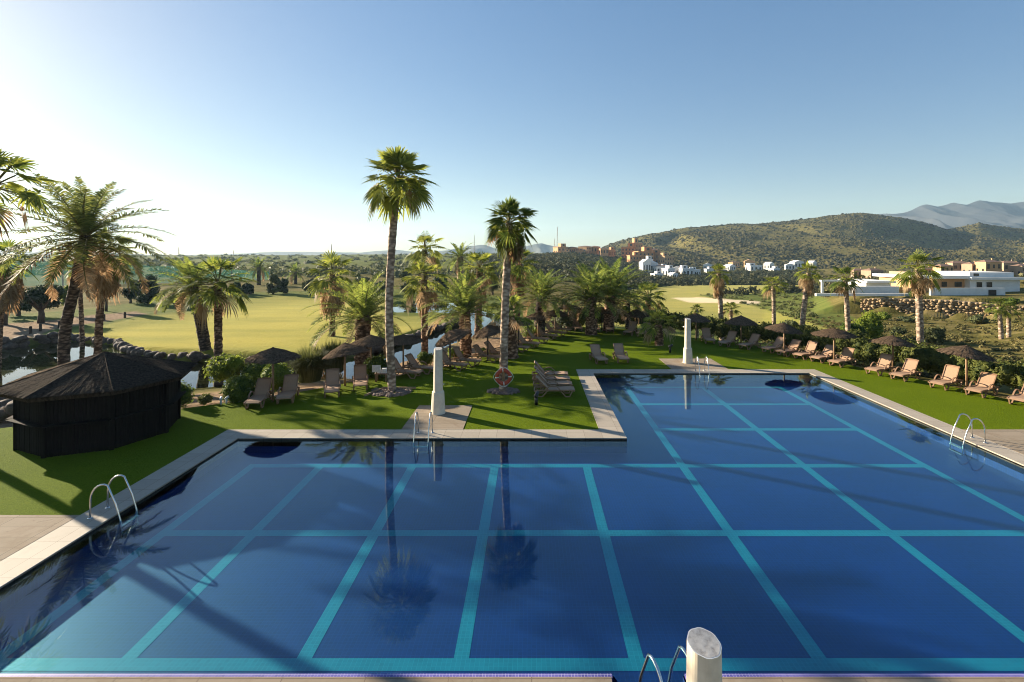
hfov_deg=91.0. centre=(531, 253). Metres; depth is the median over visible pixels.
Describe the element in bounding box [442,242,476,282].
feather palm
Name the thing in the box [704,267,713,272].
white villa
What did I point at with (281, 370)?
bush
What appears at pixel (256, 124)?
sky
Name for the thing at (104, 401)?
thatched bar hut
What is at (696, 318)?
thatched parasol
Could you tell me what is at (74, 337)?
boulder
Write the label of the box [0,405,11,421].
boulder
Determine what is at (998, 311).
fan palm
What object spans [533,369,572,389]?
sun lounger
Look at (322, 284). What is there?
fan palm
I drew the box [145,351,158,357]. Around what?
boulder
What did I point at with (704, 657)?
shower pillar
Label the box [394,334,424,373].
thatched parasol
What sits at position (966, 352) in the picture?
thatched parasol
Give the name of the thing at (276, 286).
tree
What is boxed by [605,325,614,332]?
sun lounger
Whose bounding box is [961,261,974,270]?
terracotta house
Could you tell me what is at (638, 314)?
thatched parasol
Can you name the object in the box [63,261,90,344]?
fan palm
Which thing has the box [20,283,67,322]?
tree
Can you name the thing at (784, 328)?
thatched parasol
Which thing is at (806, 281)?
fan palm
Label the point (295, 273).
feather palm
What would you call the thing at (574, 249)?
terracotta house
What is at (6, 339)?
boulder
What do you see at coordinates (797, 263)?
white villa
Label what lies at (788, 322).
bush
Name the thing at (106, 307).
tree
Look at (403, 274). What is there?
tree
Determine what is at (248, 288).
tree
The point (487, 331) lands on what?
thatched parasol
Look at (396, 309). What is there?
pond water
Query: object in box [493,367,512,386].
lifebuoy
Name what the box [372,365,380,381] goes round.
sign board
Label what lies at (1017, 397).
sun lounger
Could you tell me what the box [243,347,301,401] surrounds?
thatched parasol
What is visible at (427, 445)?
pool ladder
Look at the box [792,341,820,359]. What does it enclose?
sun lounger
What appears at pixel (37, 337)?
boulder
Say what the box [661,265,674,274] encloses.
white villa
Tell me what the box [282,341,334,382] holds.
tall grass clump
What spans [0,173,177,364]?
date palm
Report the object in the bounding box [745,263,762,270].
white villa
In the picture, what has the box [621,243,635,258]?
apartment block
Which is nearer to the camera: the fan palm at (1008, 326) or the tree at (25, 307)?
the fan palm at (1008, 326)
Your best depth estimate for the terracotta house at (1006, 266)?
163.55 m
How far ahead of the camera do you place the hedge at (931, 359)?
30.30 m
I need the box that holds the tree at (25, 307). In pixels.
[10,287,32,315]
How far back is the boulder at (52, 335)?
44.68 m
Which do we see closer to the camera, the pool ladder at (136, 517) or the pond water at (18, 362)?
the pool ladder at (136, 517)
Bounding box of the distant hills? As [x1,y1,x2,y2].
[0,243,557,255]
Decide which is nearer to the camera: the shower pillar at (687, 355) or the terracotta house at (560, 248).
the shower pillar at (687, 355)
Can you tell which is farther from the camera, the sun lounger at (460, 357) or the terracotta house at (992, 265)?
the terracotta house at (992, 265)
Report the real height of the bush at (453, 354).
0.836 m
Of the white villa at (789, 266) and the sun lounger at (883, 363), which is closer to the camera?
the sun lounger at (883, 363)
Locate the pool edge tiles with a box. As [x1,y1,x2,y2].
[0,674,1023,680]
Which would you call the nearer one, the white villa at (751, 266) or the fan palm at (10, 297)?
the fan palm at (10, 297)
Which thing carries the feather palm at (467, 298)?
on the ground at (278, 320)
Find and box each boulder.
[0,399,11,405]
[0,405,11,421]
[2,336,9,344]
[2,342,18,348]
[3,400,12,414]
[9,335,28,343]
[18,341,29,346]
[32,334,46,340]
[38,337,50,343]
[47,332,57,338]
[50,337,57,342]
[71,334,78,340]
[106,338,113,343]
[113,341,124,348]
[117,342,128,349]
[120,344,132,351]
[126,346,137,354]
[130,347,143,354]
[135,349,144,355]
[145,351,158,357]
[153,352,166,357]
[167,353,175,359]
[176,352,187,358]
[188,351,203,361]
[200,354,210,359]
[213,380,223,385]
[373,346,382,352]
[432,324,440,330]
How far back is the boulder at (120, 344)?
41.59 m
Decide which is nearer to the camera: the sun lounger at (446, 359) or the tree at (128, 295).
the sun lounger at (446, 359)
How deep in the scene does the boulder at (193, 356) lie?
36.78 m
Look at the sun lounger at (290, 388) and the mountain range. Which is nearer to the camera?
the sun lounger at (290, 388)
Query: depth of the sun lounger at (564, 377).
24.62 m
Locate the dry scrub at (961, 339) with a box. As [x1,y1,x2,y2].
[754,297,1023,382]
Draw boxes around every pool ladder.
[87,475,138,536]
[413,412,433,453]
[639,645,686,681]
[694,356,709,381]
[949,413,986,455]
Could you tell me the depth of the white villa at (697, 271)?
336.72 m
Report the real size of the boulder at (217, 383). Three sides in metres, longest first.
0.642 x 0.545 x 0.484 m
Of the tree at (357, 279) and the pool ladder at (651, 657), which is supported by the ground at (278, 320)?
the tree at (357, 279)
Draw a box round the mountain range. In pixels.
[879,200,1023,228]
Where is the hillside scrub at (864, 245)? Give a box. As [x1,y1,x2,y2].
[602,213,1023,269]
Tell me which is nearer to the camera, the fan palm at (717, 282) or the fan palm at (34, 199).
the fan palm at (34, 199)
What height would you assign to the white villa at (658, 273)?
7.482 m
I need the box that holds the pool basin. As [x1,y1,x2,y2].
[0,374,1023,681]
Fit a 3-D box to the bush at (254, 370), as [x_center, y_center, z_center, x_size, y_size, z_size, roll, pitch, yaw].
[-14.915,6.495,27.412,1.655,1.363,1.622,0,0,-43]
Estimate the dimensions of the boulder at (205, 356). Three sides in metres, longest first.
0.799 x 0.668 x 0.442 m
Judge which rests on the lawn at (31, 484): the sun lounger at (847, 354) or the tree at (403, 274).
the sun lounger at (847, 354)
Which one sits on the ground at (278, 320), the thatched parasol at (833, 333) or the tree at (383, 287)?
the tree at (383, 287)
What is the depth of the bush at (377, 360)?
25.98 m
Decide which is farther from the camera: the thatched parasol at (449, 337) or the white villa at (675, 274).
the white villa at (675, 274)
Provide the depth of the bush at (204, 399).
21.61 m
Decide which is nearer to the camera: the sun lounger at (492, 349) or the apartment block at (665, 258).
the sun lounger at (492, 349)
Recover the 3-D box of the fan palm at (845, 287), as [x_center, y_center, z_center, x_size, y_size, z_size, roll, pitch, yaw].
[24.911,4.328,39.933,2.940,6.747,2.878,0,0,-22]
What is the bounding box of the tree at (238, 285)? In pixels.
[230,281,242,292]
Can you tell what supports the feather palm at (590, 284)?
on the lawn at (31, 484)
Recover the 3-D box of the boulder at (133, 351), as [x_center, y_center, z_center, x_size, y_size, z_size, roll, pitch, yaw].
[-30.671,7.655,39.207,1.038,0.781,0.880,-7,-9,-34]
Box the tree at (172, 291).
[168,289,185,308]
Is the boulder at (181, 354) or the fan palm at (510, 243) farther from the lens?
the boulder at (181, 354)
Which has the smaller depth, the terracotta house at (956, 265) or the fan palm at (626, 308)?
the fan palm at (626, 308)
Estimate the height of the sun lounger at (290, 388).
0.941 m
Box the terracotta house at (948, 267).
[933,263,953,270]
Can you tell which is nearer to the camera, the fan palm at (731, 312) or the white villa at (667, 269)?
the fan palm at (731, 312)
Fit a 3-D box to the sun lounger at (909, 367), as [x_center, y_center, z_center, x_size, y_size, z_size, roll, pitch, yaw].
[19.141,5.920,25.777,1.844,0.944,0.741,0,0,-28]
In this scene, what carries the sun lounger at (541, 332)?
on the lawn at (31, 484)
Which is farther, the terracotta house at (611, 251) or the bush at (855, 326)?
the terracotta house at (611, 251)
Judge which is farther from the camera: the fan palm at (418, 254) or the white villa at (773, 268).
the white villa at (773, 268)
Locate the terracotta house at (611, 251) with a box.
[608,247,614,256]
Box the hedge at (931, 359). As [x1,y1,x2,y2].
[566,307,1023,389]
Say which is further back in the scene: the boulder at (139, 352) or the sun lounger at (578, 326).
the sun lounger at (578, 326)
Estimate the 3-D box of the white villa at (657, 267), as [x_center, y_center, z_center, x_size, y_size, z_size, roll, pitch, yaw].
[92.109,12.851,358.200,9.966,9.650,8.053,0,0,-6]
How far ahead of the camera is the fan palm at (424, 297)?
36.72 m
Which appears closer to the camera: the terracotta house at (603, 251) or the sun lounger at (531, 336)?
the sun lounger at (531, 336)
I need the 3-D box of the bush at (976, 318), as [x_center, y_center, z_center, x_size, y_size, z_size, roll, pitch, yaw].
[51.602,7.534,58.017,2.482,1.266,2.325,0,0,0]
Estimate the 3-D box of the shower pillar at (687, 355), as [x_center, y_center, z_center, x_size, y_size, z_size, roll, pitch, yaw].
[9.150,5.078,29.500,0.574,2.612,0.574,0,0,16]
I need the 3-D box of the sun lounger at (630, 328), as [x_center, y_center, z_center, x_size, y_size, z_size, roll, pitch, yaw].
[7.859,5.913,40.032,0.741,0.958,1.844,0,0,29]
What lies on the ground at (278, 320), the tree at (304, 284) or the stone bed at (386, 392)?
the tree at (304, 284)
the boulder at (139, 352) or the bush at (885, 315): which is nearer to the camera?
the boulder at (139, 352)
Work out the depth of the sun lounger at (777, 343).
32.95 m
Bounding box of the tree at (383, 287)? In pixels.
[375,281,385,293]
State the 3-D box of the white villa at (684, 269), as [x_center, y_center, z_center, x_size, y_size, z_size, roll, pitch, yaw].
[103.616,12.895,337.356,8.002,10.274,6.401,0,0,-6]
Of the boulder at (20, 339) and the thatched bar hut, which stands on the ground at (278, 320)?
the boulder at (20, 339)
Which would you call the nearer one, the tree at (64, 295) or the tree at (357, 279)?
the tree at (64, 295)
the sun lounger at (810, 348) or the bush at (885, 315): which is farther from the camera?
the bush at (885, 315)
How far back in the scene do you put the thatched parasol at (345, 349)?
23.84 m
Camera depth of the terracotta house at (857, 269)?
170.86 m
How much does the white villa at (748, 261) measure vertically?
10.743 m
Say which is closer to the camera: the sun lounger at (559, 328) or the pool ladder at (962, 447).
the pool ladder at (962, 447)
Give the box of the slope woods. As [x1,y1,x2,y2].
[812,265,1023,297]
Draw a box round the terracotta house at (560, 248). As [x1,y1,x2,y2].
[553,244,567,252]
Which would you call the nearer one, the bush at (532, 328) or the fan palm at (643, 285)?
the bush at (532, 328)
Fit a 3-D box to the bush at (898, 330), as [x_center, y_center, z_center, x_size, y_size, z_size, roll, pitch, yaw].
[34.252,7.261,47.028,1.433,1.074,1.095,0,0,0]
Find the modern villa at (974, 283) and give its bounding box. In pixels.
[815,271,1023,295]
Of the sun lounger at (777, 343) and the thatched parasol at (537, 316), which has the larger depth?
the thatched parasol at (537, 316)
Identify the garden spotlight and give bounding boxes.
[534,391,538,404]
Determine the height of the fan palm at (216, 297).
8.012 m
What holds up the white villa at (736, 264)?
on the ground at (278, 320)
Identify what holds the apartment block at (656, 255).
on the ground at (278, 320)
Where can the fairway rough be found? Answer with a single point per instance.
(793, 312)
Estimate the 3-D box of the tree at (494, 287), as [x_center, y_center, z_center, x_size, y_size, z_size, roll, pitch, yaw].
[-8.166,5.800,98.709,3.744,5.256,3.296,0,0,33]
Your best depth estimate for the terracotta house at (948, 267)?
158.37 m
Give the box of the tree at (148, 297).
[132,274,160,304]
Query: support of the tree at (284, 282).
on the ground at (278, 320)
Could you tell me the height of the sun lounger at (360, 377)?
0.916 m
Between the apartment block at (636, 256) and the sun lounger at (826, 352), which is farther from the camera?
the apartment block at (636, 256)
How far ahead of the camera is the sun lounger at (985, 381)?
22.98 m
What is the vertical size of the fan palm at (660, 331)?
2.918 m
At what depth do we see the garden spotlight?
21.27 m
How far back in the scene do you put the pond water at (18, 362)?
38.35 m
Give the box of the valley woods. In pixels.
[481,251,818,294]
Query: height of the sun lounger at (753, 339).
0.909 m
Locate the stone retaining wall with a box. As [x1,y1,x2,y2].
[860,298,1023,315]
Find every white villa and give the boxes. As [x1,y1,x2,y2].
[639,259,650,271]
[650,261,657,271]
[650,271,662,275]
[653,265,664,272]
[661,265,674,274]
[667,272,677,276]
[679,265,693,274]
[689,267,700,274]
[703,263,711,269]
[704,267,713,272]
[723,264,734,270]
[728,261,739,267]
[744,259,754,266]
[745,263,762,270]
[763,262,773,269]
[768,266,779,271]
[784,263,794,269]
[789,260,803,268]
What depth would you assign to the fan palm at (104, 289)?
30.82 m
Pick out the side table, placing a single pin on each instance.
(377, 376)
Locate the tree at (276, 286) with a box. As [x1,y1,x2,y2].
[265,273,282,293]
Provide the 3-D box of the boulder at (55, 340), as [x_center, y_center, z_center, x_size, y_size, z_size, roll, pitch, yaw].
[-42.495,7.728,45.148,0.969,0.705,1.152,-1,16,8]
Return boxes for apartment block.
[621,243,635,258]
[627,252,641,261]
[632,238,642,250]
[634,247,654,260]
[653,250,659,263]
[658,253,674,264]
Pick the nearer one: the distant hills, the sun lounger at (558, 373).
the sun lounger at (558, 373)
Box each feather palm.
[138,256,238,351]
[241,257,274,284]
[283,262,307,283]
[299,271,420,364]
[416,270,510,357]
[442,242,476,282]
[495,257,527,309]
[509,266,578,336]
[554,260,633,334]
[564,257,663,330]
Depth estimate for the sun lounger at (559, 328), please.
40.98 m
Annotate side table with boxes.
[375,373,386,381]
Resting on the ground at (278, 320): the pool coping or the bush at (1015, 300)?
the bush at (1015, 300)
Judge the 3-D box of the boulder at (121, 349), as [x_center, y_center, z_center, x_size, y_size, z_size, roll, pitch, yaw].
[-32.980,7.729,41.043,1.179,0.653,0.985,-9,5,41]
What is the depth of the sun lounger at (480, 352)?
30.08 m
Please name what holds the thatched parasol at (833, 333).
on the lawn at (31, 484)
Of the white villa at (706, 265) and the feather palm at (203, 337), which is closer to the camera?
the feather palm at (203, 337)
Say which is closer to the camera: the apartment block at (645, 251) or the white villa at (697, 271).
the white villa at (697, 271)
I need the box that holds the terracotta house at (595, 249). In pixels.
[591,246,599,254]
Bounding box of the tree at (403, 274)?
[399,270,412,293]
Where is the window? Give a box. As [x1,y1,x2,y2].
[955,282,961,286]
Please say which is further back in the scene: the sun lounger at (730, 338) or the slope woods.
the slope woods
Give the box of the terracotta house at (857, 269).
[850,267,862,277]
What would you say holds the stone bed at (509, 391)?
on the lawn at (31, 484)
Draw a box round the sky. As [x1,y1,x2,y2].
[0,0,1023,254]
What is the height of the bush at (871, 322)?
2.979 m
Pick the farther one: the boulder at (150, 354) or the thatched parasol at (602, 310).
the thatched parasol at (602, 310)
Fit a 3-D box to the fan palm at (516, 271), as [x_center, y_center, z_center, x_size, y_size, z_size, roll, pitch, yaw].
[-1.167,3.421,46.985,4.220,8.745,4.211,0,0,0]
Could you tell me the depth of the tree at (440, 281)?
100.07 m
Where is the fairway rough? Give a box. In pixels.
[575,283,818,317]
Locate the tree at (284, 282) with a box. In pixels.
[280,278,288,293]
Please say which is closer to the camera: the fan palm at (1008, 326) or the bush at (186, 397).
the bush at (186, 397)
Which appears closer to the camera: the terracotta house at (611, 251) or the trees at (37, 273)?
the trees at (37, 273)
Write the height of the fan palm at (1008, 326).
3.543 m
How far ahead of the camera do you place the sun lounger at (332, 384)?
23.40 m
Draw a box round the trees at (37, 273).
[7,261,269,285]
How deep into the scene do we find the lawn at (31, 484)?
20.82 m
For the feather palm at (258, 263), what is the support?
on the ground at (278, 320)
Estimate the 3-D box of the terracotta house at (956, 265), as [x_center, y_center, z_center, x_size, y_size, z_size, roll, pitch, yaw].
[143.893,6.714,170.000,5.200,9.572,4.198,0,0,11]
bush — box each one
[181,380,194,407]
[198,393,213,404]
[201,352,246,383]
[219,373,255,402]
[241,363,268,382]
[260,362,292,392]
[363,354,386,378]
[417,350,433,364]
[447,348,463,357]
[520,325,541,336]
[550,310,578,330]
[780,319,797,327]
[840,321,868,335]
[851,310,886,338]
[877,311,891,319]
[889,326,908,335]
[897,316,915,322]
[924,325,946,342]
[967,313,991,323]
[1002,297,1019,303]
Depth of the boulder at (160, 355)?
37.63 m
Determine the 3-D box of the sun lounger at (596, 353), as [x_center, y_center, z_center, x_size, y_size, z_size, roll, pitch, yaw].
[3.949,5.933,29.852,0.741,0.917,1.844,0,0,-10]
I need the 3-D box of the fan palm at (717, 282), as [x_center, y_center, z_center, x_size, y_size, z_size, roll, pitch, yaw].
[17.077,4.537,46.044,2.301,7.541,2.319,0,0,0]
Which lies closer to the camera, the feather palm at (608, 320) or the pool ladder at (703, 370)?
the pool ladder at (703, 370)
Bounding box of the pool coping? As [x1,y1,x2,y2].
[0,369,1023,601]
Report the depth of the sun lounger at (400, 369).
26.11 m
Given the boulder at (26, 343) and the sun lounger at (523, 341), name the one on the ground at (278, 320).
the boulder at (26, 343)
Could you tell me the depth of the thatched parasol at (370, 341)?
25.64 m
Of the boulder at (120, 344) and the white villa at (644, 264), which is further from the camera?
the white villa at (644, 264)
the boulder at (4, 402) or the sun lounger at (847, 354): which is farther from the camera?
the sun lounger at (847, 354)
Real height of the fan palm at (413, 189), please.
11.774 m
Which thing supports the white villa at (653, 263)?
on the ground at (278, 320)
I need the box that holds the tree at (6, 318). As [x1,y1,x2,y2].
[3,294,26,324]
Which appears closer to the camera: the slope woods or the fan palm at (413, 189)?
the fan palm at (413, 189)
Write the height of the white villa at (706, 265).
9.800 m
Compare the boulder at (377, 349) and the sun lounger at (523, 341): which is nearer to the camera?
the sun lounger at (523, 341)
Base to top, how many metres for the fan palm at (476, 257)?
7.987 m
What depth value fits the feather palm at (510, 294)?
69.70 m
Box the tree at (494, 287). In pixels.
[485,272,500,294]
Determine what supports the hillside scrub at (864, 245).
on the ground at (278, 320)
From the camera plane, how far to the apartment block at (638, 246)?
477.39 m
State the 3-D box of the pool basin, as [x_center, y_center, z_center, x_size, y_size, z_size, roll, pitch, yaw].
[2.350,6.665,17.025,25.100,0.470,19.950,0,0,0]
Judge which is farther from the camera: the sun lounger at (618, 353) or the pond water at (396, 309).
the pond water at (396, 309)
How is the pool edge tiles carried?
attached to the pool coping
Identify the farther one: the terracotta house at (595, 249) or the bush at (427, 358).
the terracotta house at (595, 249)
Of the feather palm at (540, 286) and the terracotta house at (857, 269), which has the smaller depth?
the feather palm at (540, 286)
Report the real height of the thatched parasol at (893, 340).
2.065 m
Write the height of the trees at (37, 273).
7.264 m
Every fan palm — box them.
[0,149,65,240]
[0,239,41,363]
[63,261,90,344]
[64,226,137,354]
[177,256,260,359]
[302,250,360,336]
[362,145,438,390]
[399,257,448,353]
[402,230,444,288]
[460,252,499,332]
[482,295,533,358]
[483,195,539,390]
[498,247,538,330]
[615,290,642,328]
[631,281,666,310]
[638,308,678,345]
[690,304,704,337]
[705,264,729,339]
[722,302,741,319]
[761,276,789,323]
[793,260,824,325]
[823,266,864,332]
[888,249,945,344]
[983,297,1018,338]
[991,301,1023,337]
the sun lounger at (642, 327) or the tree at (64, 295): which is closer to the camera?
the sun lounger at (642, 327)
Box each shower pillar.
[431,347,444,414]
[683,318,692,363]
[686,627,721,681]
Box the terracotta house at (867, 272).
[861,267,883,277]
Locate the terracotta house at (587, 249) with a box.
[578,246,591,254]
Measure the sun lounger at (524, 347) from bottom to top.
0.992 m
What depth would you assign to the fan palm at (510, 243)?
23.22 m
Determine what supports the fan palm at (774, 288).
on the ground at (278, 320)
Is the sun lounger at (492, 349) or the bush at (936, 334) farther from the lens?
the bush at (936, 334)
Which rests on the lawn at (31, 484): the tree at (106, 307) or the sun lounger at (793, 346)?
the sun lounger at (793, 346)
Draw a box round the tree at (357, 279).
[354,276,369,287]
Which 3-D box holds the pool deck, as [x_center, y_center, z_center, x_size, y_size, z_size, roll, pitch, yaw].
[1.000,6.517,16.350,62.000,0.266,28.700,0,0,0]
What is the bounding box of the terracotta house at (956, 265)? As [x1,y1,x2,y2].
[945,260,966,270]
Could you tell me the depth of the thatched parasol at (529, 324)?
33.96 m
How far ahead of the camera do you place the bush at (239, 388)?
21.82 m
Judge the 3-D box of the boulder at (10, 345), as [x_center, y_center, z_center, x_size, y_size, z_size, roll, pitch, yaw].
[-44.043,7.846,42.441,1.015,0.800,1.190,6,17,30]
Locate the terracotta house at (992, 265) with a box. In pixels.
[975,258,1001,271]
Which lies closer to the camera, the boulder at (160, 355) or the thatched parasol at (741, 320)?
the thatched parasol at (741, 320)
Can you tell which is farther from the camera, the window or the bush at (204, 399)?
the window
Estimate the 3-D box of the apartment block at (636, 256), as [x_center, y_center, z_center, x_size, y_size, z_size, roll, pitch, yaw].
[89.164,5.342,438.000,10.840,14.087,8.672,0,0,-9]
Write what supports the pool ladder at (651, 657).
attached to the pool deck
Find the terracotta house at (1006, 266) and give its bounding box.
[1001,260,1019,271]
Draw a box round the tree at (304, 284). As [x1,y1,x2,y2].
[301,278,313,294]
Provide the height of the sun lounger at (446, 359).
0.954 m
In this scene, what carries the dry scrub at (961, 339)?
on the ground at (278, 320)
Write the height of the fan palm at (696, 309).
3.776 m
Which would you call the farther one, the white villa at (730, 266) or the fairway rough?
the white villa at (730, 266)
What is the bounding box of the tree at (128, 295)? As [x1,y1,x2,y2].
[119,281,142,302]
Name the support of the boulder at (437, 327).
on the ground at (278, 320)
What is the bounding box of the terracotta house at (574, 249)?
[568,247,577,251]
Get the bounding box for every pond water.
[0,311,500,388]
[393,302,456,312]
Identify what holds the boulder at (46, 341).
on the ground at (278, 320)
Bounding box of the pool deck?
[0,358,1023,681]
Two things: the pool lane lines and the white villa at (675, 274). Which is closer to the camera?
the pool lane lines
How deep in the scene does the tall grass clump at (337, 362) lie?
29.96 m
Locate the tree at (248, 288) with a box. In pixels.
[242,283,253,293]
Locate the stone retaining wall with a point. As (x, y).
(906, 306)
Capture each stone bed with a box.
[364,387,415,397]
[487,387,519,394]
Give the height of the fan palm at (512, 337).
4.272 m
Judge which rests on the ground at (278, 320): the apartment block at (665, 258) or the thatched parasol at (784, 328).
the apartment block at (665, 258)
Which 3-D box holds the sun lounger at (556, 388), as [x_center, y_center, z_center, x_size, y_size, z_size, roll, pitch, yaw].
[1.015,5.952,22.750,1.844,0.880,0.741,0,0,1]
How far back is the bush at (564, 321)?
42.25 m
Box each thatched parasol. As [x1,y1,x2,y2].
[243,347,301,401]
[322,342,369,385]
[351,335,385,377]
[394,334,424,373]
[434,329,469,366]
[472,325,500,360]
[517,318,532,344]
[526,312,552,336]
[546,310,568,333]
[559,304,581,316]
[596,307,611,329]
[624,309,648,331]
[681,313,710,339]
[724,315,757,342]
[765,323,803,355]
[810,328,858,364]
[868,335,917,371]
[936,345,996,386]
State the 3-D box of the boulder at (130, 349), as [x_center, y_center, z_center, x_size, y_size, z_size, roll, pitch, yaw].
[-31.238,7.623,39.470,0.790,0.702,0.932,14,11,18]
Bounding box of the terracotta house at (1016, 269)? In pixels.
[1010,263,1023,276]
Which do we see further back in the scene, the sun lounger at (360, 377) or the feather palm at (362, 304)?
the feather palm at (362, 304)
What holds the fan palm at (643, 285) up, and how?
on the ground at (278, 320)
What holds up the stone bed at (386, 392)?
on the lawn at (31, 484)
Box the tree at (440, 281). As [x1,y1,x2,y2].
[433,277,448,292]
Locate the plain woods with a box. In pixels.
[6,252,501,276]
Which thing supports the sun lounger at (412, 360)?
on the lawn at (31, 484)
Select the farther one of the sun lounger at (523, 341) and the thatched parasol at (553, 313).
the thatched parasol at (553, 313)
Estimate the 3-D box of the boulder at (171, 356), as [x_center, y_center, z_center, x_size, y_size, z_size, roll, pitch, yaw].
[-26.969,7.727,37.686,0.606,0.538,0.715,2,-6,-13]
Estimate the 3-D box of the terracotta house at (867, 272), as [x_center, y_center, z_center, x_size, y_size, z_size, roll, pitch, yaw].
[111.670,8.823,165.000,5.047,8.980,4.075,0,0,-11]
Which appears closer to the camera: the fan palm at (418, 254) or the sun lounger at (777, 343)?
the sun lounger at (777, 343)
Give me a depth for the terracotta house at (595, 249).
471.99 m
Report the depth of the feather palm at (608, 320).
41.19 m
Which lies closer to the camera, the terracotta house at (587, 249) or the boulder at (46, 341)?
the boulder at (46, 341)
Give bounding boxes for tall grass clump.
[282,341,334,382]
[316,338,354,372]
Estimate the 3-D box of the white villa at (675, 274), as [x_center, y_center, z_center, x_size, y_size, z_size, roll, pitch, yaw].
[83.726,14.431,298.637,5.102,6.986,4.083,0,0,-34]
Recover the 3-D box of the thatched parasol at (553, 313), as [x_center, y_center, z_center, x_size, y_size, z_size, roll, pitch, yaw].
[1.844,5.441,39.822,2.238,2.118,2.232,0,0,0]
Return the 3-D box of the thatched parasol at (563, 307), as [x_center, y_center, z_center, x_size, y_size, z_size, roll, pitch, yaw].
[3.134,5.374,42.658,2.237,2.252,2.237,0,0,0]
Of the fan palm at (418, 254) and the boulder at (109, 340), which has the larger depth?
the fan palm at (418, 254)
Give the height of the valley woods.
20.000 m
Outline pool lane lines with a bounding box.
[0,387,1023,670]
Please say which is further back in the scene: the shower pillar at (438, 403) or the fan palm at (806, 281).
the fan palm at (806, 281)
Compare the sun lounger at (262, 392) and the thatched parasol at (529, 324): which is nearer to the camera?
the sun lounger at (262, 392)
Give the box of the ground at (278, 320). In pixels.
[0,213,1023,427]
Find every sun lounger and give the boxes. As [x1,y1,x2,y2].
[243,377,271,408]
[275,374,299,403]
[323,368,340,397]
[352,364,367,390]
[395,357,423,378]
[402,353,433,374]
[442,350,468,370]
[451,346,481,366]
[471,344,499,362]
[483,341,508,354]
[516,332,540,347]
[517,342,529,351]
[524,328,549,343]
[532,360,567,380]
[532,365,569,385]
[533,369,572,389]
[534,325,557,339]
[534,375,574,396]
[545,323,566,336]
[551,320,571,333]
[572,318,582,330]
[589,344,608,363]
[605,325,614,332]
[612,343,629,362]
[623,321,637,335]
[636,322,650,335]
[700,328,715,343]
[718,331,738,346]
[738,333,761,349]
[760,337,786,352]
[775,339,802,356]
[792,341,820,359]
[809,344,837,362]
[827,347,856,366]
[864,353,895,375]
[889,358,921,381]
[928,364,962,389]
[963,372,999,397]
[1007,384,1023,403]
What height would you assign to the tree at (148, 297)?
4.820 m
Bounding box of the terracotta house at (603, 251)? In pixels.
[599,248,607,256]
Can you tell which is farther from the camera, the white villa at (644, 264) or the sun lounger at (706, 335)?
the white villa at (644, 264)
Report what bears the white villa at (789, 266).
on the ground at (278, 320)
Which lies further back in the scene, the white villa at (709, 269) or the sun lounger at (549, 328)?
the white villa at (709, 269)
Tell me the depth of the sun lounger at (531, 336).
36.42 m
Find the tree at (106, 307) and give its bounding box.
[105,295,110,310]
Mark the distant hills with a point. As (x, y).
(540, 248)
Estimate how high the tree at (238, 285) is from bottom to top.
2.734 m
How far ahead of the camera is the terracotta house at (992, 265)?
156.01 m
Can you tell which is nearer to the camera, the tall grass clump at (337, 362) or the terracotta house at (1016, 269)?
the tall grass clump at (337, 362)
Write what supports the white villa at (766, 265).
on the ground at (278, 320)
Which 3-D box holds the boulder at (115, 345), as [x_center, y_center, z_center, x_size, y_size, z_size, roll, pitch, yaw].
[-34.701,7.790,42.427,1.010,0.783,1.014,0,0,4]
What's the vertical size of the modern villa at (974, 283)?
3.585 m
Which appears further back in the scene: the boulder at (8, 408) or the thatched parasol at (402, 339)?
the thatched parasol at (402, 339)
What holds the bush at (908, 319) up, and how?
on the ground at (278, 320)
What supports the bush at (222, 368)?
on the ground at (278, 320)
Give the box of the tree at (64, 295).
[57,285,68,305]
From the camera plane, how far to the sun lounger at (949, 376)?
24.18 m
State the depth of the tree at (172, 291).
66.44 m
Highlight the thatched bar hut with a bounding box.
[0,351,197,458]
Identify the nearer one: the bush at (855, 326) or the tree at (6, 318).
the bush at (855, 326)
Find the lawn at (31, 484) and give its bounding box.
[0,327,1023,514]
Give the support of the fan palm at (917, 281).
on the ground at (278, 320)
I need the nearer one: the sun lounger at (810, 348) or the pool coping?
the pool coping

